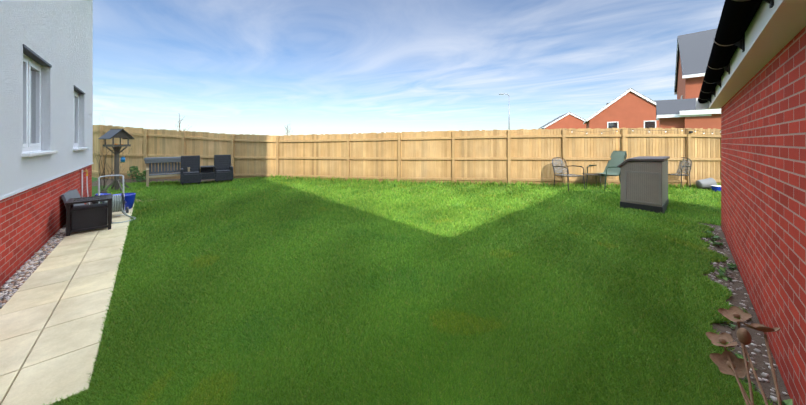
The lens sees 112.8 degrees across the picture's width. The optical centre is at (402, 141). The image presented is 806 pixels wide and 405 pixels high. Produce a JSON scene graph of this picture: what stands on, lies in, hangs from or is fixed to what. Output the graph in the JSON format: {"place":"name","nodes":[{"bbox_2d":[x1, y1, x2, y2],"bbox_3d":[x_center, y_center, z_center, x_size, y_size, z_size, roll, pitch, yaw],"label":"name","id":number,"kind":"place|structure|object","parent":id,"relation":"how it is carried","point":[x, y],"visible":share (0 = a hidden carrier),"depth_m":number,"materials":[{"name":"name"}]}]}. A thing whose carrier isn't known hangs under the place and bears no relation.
{"place":"outdoors","nodes":[
{"label":"outdoors","id":0,"kind":"place"},
{"bbox_2d":[0,0,93,286],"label":"house","id":1,"kind":"structure","parent":0,"point":[46,102],"depth_m":3.91,"materials":[{"name":"paint"}]},
{"bbox_2d":[81,169,125,215],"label":"pipes","id":2,"kind":"object","parent":1,"relation":"attached to","point":[82,171],"visible":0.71,"depth_m":6.01,"materials":[{"name":"white plastic"}]},
{"bbox_2d":[92,177,666,372],"bbox_3d":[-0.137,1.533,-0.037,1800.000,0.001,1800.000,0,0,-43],"label":"ground","id":3,"kind":"structure","parent":0,"point":[94,189],"depth_m":8.75,"materials":[{"name":"green plant"}]},
{"bbox_2d":[0,202,91,308],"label":"gravel strip","id":4,"kind":"object","parent":3,"relation":"on","point":[11,286],"visible":0.62,"depth_m":3.19,"materials":[{"name":"grey gravel"}]},
{"bbox_2d":[0,204,133,404],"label":"patio","id":5,"kind":"structure","parent":3,"relation":"on","point":[53,310],"depth_m":2.24,"materials":[{"name":"stone paving slabs"}]},
{"bbox_2d":[61,189,84,206],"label":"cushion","id":6,"kind":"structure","parent":5,"relation":"on","point":[74,193],"depth_m":4.97,"materials":[{"name":"grey fabric"}]},
{"bbox_2d":[65,194,112,235],"bbox_3d":[-5.286,1.233,4.536,0.500,0.540,0.500,0,0,44],"label":"storage box","id":7,"kind":"object","parent":5,"relation":"on","point":[87,217],"visible":0.94,"depth_m":4.42,"materials":[{"name":"black plastic"}]},
{"bbox_2d":[98,175,135,223],"bbox_3d":[-5.582,1.097,5.205,1.078,0.818,0.500,0,0,39],"label":"hose reel cart","id":8,"kind":"object","parent":5,"relation":"on","point":[118,203],"visible":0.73,"depth_m":5.28,"materials":[{"name":"grey"}]},
{"bbox_2d":[93,126,131,190],"bbox_3d":[-9.172,0.366,8.385,1.074,2.339,1.368,0,0,-43],"label":"bare shrub","id":9,"kind":"object","parent":3,"relation":"on","point":[111,168],"visible":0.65,"depth_m":8.37,"materials":[{"name":"brown plant"}]},
{"bbox_2d":[98,129,134,192],"bbox_3d":[-8.785,0.569,8.240,0.753,1.928,0.700,0,0,22],"label":"bird table","id":10,"kind":"object","parent":3,"relation":"on","point":[117,133],"visible":0.85,"depth_m":8.20,"materials":[{"name":"grey wood"}]},
{"bbox_2d":[92,193,155,209],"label":"patio pots","id":11,"kind":"object","parent":3,"relation":"on","point":[129,198],"visible":0.31,"depth_m":5.93,"materials":[{"name":"blue ceramic"}]},
{"bbox_2d":[92,178,213,185],"bbox_3d":[-9.168,1.457,10.235,4.452,0.128,1.641,0,0,-13],"label":"soil border","id":12,"kind":"object","parent":3,"relation":"on","point":[95,183],"visible":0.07,"depth_m":10.18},
{"bbox_2d":[126,166,145,181],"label":"border plants","id":13,"kind":"object","parent":12,"relation":"on","point":[134,169],"visible":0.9,"depth_m":9.98,"materials":[{"name":"green plant"}]},
{"bbox_2d":[144,157,189,186],"bbox_3d":[-8.171,1.041,9.335,1.220,0.985,0.620,0,0,-45],"label":"covered bench","id":14,"kind":"object","parent":3,"relation":"on","point":[172,164],"visible":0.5,"depth_m":9.28,"materials":[{"name":"grey wood"}]},
{"bbox_2d":[180,155,232,185],"bbox_3d":[-7.085,1.018,9.717,1.520,1.030,0.603,0,0,-39],"label":"rattan companion seat","id":15,"kind":"object","parent":3,"relation":"on","point":[221,169],"visible":0.98,"depth_m":9.65,"materials":[{"name":"black wicker"}]},
{"bbox_2d":[92,125,720,187],"bbox_3d":[0.718,0.571,10.018,1.491,2.483,27.678,0,0,-86],"label":"fence","id":16,"kind":"object","parent":3,"relation":"on","point":[514,156],"visible":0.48,"depth_m":9.67,"materials":[{"name":"brown wood"}]},
{"bbox_2d":[44,217,772,404],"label":"lawn","id":17,"kind":"structure","parent":3,"relation":"on","point":[256,312],"depth_m":2.28,"materials":[{"name":"green plant"}]},
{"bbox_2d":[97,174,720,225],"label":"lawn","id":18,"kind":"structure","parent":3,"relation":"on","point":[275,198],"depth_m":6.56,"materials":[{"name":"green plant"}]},
{"bbox_2d":[552,157,584,190],"bbox_3d":[5.219,1.024,8.521,0.725,1.021,0.757,0,0,-16],"label":"chair","id":19,"kind":"object","parent":3,"relation":"on","point":[568,175],"visible":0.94,"depth_m":8.67,"materials":[{"name":"grey metal"}]},
{"bbox_2d":[582,173,601,187],"bbox_3d":[6.122,1.293,8.700,0.420,0.480,0.420,0,0,18],"label":"side table","id":20,"kind":"object","parent":3,"relation":"on","point":[592,174],"visible":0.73,"depth_m":8.57,"materials":[{"name":"grey metal"}]},
{"bbox_2d":[586,151,626,189],"bbox_3d":[6.636,0.918,8.731,0.931,1.239,0.723,0,0,-11],"label":"garden chair","id":21,"kind":"object","parent":3,"relation":"on","point":[615,161],"visible":0.62,"depth_m":8.69,"materials":[{"name":"teal"}]},
{"bbox_2d":[617,156,669,212],"bbox_3d":[5.641,0.943,6.268,1.370,1.180,0.767,0,0,-41],"label":"garden storage box","id":22,"kind":"object","parent":3,"relation":"on","point":[643,182],"visible":0.92,"depth_m":5.83,"materials":[{"name":"grey plastic"}]},
{"bbox_2d":[668,157,691,188],"bbox_3d":[8.875,1.024,8.759,0.757,1.021,0.725,0,0,-19],"label":"chair","id":23,"kind":"object","parent":3,"relation":"on","point":[688,166],"visible":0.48,"depth_m":8.64,"materials":[{"name":"grey metal"}]},
{"bbox_2d":[695,178,720,191],"bbox_3d":[9.487,1.332,8.272,0.392,0.401,0.646,0,0,12],"label":"tub and blue pot","id":24,"kind":"object","parent":3,"relation":"on","point":[709,183],"visible":0.75,"depth_m":8.32,"materials":[{"name":"grey plastic"}]},
{"bbox_2d":[706,306,781,404],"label":"rusty poppies","id":25,"kind":"object","parent":3,"relation":"on","point":[725,361],"visible":1,"depth_m":1.28,"materials":[{"name":"metal"}]},
{"bbox_2d":[696,0,805,404],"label":"garage","id":26,"kind":"structure","parent":3,"relation":"on","point":[753,87],"depth_m":1.85,"materials":[{"name":"brick"}]},
{"bbox_2d":[93,0,724,135],"label":"sky","id":27,"kind":"structure","parent":0,"point":[257,67],"materials":[{"name":"blue"}]},
{"bbox_2d":[538,28,720,128],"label":"neighbouring houses","id":28,"kind":"structure","parent":0,"point":[630,108],"depth_m":17.86,"materials":[{"name":"red brick"},{"name":"roof tile"},{"name":"white paint"}]},
{"bbox_2d":[565,129,720,133],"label":"fence festoon lights","id":29,"kind":"object","parent":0,"point":[654,130],"visible":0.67,"depth_m":8.80},
{"bbox_2d":[698,222,792,404],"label":"gravel strip","id":30,"kind":"object","parent":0,"point":[726,273],"visible":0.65,"depth_m":2.19,"materials":[{"name":"grey gravel"}]}
]}

